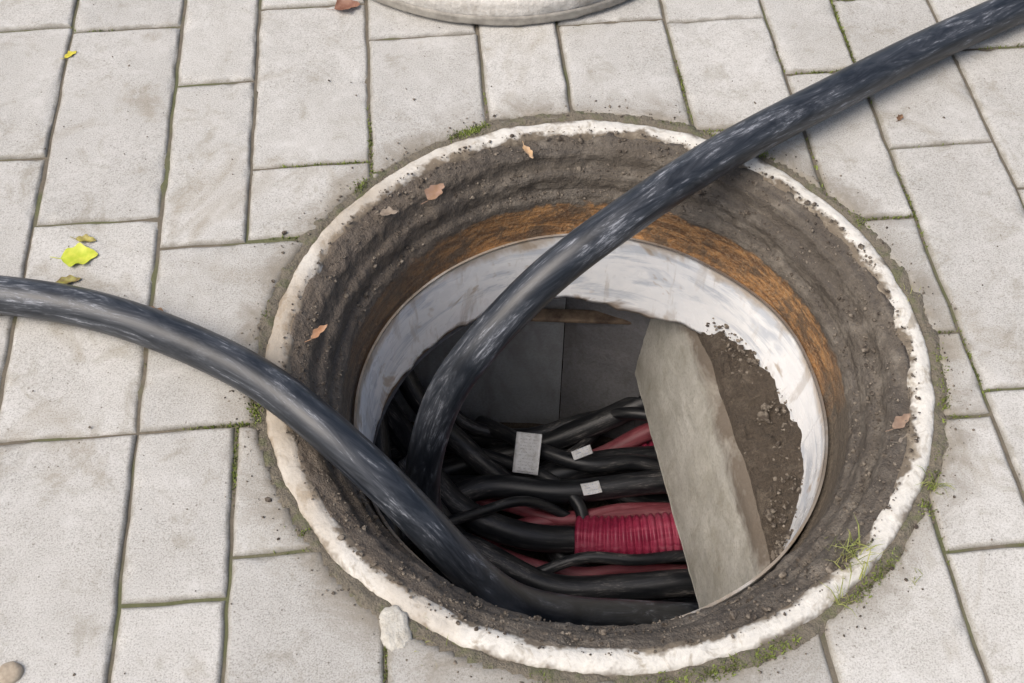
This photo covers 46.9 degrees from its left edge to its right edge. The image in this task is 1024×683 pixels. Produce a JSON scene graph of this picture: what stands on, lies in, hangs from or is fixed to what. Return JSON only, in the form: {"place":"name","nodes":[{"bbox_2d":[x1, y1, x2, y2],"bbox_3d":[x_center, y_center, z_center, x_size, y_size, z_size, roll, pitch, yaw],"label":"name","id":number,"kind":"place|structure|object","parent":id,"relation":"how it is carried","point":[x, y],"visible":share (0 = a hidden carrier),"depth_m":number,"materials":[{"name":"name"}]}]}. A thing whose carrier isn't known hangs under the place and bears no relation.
{"place":"outdoors","nodes":[
{"label":"outdoors","id":0,"kind":"place"},
{"bbox_2d":[0,0,1023,682],"bbox_3d":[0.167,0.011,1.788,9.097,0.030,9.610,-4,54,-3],"label":"stone pavement","id":1,"kind":"structure","parent":0,"point":[62,530],"depth_m":1.90,"materials":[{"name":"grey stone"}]},
{"bbox_2d":[0,661,23,682],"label":"pebble","id":2,"kind":"object","parent":1,"relation":"on","point":[11,671],"visible":1,"depth_m":1.47,"materials":[{"name":"stone"}]},
{"bbox_2d":[56,275,80,283],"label":"fallen leaf","id":3,"kind":"object","parent":1,"relation":"on","point":[67,279],"visible":0.82,"depth_m":1.85,"materials":[{"name":"yellow plant"}]},
{"bbox_2d":[61,51,76,58],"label":"fallen leaf","id":4,"kind":"object","parent":1,"relation":"on","point":[69,54],"visible":1,"depth_m":2.16,"materials":[{"name":"yellow plant"}]},
{"bbox_2d":[52,242,97,266],"bbox_3d":[-0.695,-0.139,1.877,0.062,0.008,0.048,27,58,18],"label":"fallen leaf","id":5,"kind":"object","parent":1,"relation":"on","point":[80,253],"visible":1,"depth_m":1.88,"materials":[{"name":"yellow plant"}]},
{"bbox_2d":[70,234,96,241],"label":"fallen leaf","id":6,"kind":"object","parent":1,"relation":"on","point":[86,237],"visible":1,"depth_m":1.90,"materials":[{"name":"yellow plant"}]},
{"bbox_2d":[330,0,359,9],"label":"fallen leaf","id":7,"kind":"object","parent":1,"relation":"on","point":[344,4],"visible":1,"depth_m":2.24,"materials":[{"name":"brown plant"}]},
{"bbox_2d":[379,605,411,650],"bbox_3d":[-0.150,0.368,1.516,0.041,0.011,0.066,-9,55,-7],"label":"concrete chip","id":8,"kind":"object","parent":1,"relation":"on","point":[396,632],"visible":1,"depth_m":1.51,"materials":[{"name":"white concrete"}]},
{"bbox_2d":[375,0,625,25],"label":"manhole cover","id":9,"kind":"object","parent":1,"relation":"on","point":[504,12],"visible":1,"depth_m":2.19,"materials":[{"name":"grey metal"}]},
{"bbox_2d":[5,4,1020,682],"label":"grit","id":10,"kind":"object","parent":1,"relation":"on","point":[619,116],"visible":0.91,"depth_m":1.71,"materials":[{"name":"grey gravel"}]},
{"bbox_2d":[71,0,1023,682],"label":"moss","id":11,"kind":"object","parent":1,"relation":"on","point":[459,134],"visible":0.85,"depth_m":1.71,"materials":[{"name":"green plant"}]},
{"bbox_2d":[250,110,951,682],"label":"manhole","id":12,"kind":"object","parent":1,"relation":"in","point":[638,312],"visible":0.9,"depth_m":1.99,"materials":[{"name":"concrete"}]},
{"bbox_2d":[305,324,327,341],"bbox_3d":[-0.295,-0.013,1.788,0.015,0.006,0.046,33,60,21],"label":"fallen leaf","id":13,"kind":"object","parent":12,"relation":"on","point":[318,331],"visible":1,"depth_m":1.79,"materials":[{"name":"orange plant"}]},
{"bbox_2d":[0,275,698,625],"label":"power cable","id":14,"kind":"object","parent":12,"relation":"attached to","point":[392,491],"visible":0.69,"depth_m":1.71,"materials":[{"name":"black rubber"}]},
{"bbox_2d":[374,206,397,215],"bbox_3d":[-0.206,-0.211,1.936,0.039,0.008,0.020,-9,55,-7],"label":"fallen leaf","id":15,"kind":"object","parent":12,"relation":"on","point":[387,211],"visible":1,"depth_m":1.94,"materials":[{"name":"beige plant"}]},
{"bbox_2d":[422,183,444,203],"bbox_3d":[-0.132,-0.246,1.958,0.054,0.009,0.030,-24,57,-16],"label":"fallen leaf","id":16,"kind":"object","parent":12,"relation":"on","point":[432,192],"visible":1,"depth_m":1.96,"materials":[{"name":"brown plant"}]},
{"bbox_2d":[522,141,532,157],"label":"fallen leaf","id":17,"kind":"object","parent":12,"relation":"on","point":[528,151],"visible":1,"depth_m":2.02,"materials":[{"name":"orange plant"}]},
{"bbox_2d":[375,369,695,599],"bbox_3d":[0.131,0.407,2.451,1.004,0.393,0.818,0,54,0],"label":"cable bundle","id":18,"kind":"object","parent":12,"relation":"in","point":[624,469],"visible":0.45,"depth_m":2.52,"materials":[{"name":"black rubber"}]},
{"bbox_2d":[512,432,541,474],"bbox_3d":[0.034,0.241,2.551,0.059,0.006,0.088,5,85,20],"label":"cable tag","id":19,"kind":"object","parent":18,"relation":"attached to","point":[527,453],"visible":1,"depth_m":2.55,"materials":[{"name":"white plastic"}]},
{"bbox_2d":[571,445,592,460],"bbox_3d":[0.151,0.240,2.550,0.045,0.003,0.020,-20,92,-13],"label":"cable tag","id":20,"kind":"object","parent":18,"relation":"on","point":[579,453],"visible":1,"depth_m":2.55,"materials":[{"name":"white plastic"}]},
{"bbox_2d":[580,480,601,495],"bbox_3d":[0.168,0.311,2.503,0.040,0.003,0.030,-9,50,-7],"label":"cable tag","id":21,"kind":"object","parent":18,"relation":"on","point":[591,488],"visible":1,"depth_m":2.50,"materials":[{"name":"white plastic"}]},
{"bbox_2d":[278,126,920,655],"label":"soil crumbs","id":22,"kind":"object","parent":12,"relation":"in","point":[764,416],"visible":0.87,"depth_m":1.83,"materials":[{"name":"brown soil"}]},
{"bbox_2d":[574,511,682,553],"bbox_3d":[0.430,0.408,2.505,0.602,0.119,0.112,-2,54,-1],"label":"corrugated conduit","id":23,"kind":"object","parent":12,"relation":"attached to","point":[643,533],"visible":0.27,"depth_m":2.46,"materials":[{"name":"red plastic"}]},
{"bbox_2d":[639,440,653,445],"bbox_3d":[0.425,0.263,2.713,0.411,0.099,0.088,-5,54,-4],"label":"corrugated conduit","id":24,"kind":"object","parent":12,"relation":"attached to","point":[650,443],"visible":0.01,"depth_m":2.69,"materials":[{"name":"red plastic"}]},
{"bbox_2d":[405,0,1023,602],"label":"power cable","id":25,"kind":"object","parent":12,"relation":"attached to","point":[521,302],"visible":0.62,"depth_m":1.93,"materials":[{"name":"black rubber"}]},
{"bbox_2d":[823,579,856,616],"bbox_3d":[0.427,0.332,1.528,0.039,0.024,0.068,-18,56,-12],"label":"grass tuft","id":26,"kind":"object","parent":12,"relation":"on","point":[839,596],"visible":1,"depth_m":1.53,"materials":[{"name":"plant"}]},
{"bbox_2d":[824,515,883,588],"bbox_3d":[0.449,0.277,1.559,0.081,0.040,0.109,35,61,23],"label":"grass tuft","id":27,"kind":"object","parent":12,"relation":"on","point":[852,550],"visible":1,"depth_m":1.56,"materials":[{"name":"green plant"}]},
{"bbox_2d":[885,414,910,431],"bbox_3d":[0.559,0.117,1.704,0.018,0.006,0.051,34,61,22],"label":"fallen leaf","id":28,"kind":"object","parent":12,"relation":"on","point":[899,422],"visible":1,"depth_m":1.71,"materials":[{"name":"brown plant"}]},
{"bbox_2d":[895,433,908,442],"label":"fallen leaf","id":29,"kind":"object","parent":12,"relation":"on","point":[901,440],"visible":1,"depth_m":1.69,"materials":[{"name":"brown plant"}]},
{"bbox_2d":[917,465,954,496],"bbox_3d":[0.581,0.194,1.630,0.069,0.022,0.045,30,59,20],"label":"grass tuft","id":30,"kind":"object","parent":12,"relation":"on","point":[927,483],"visible":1,"depth_m":1.63,"materials":[{"name":"plant"}]}
]}

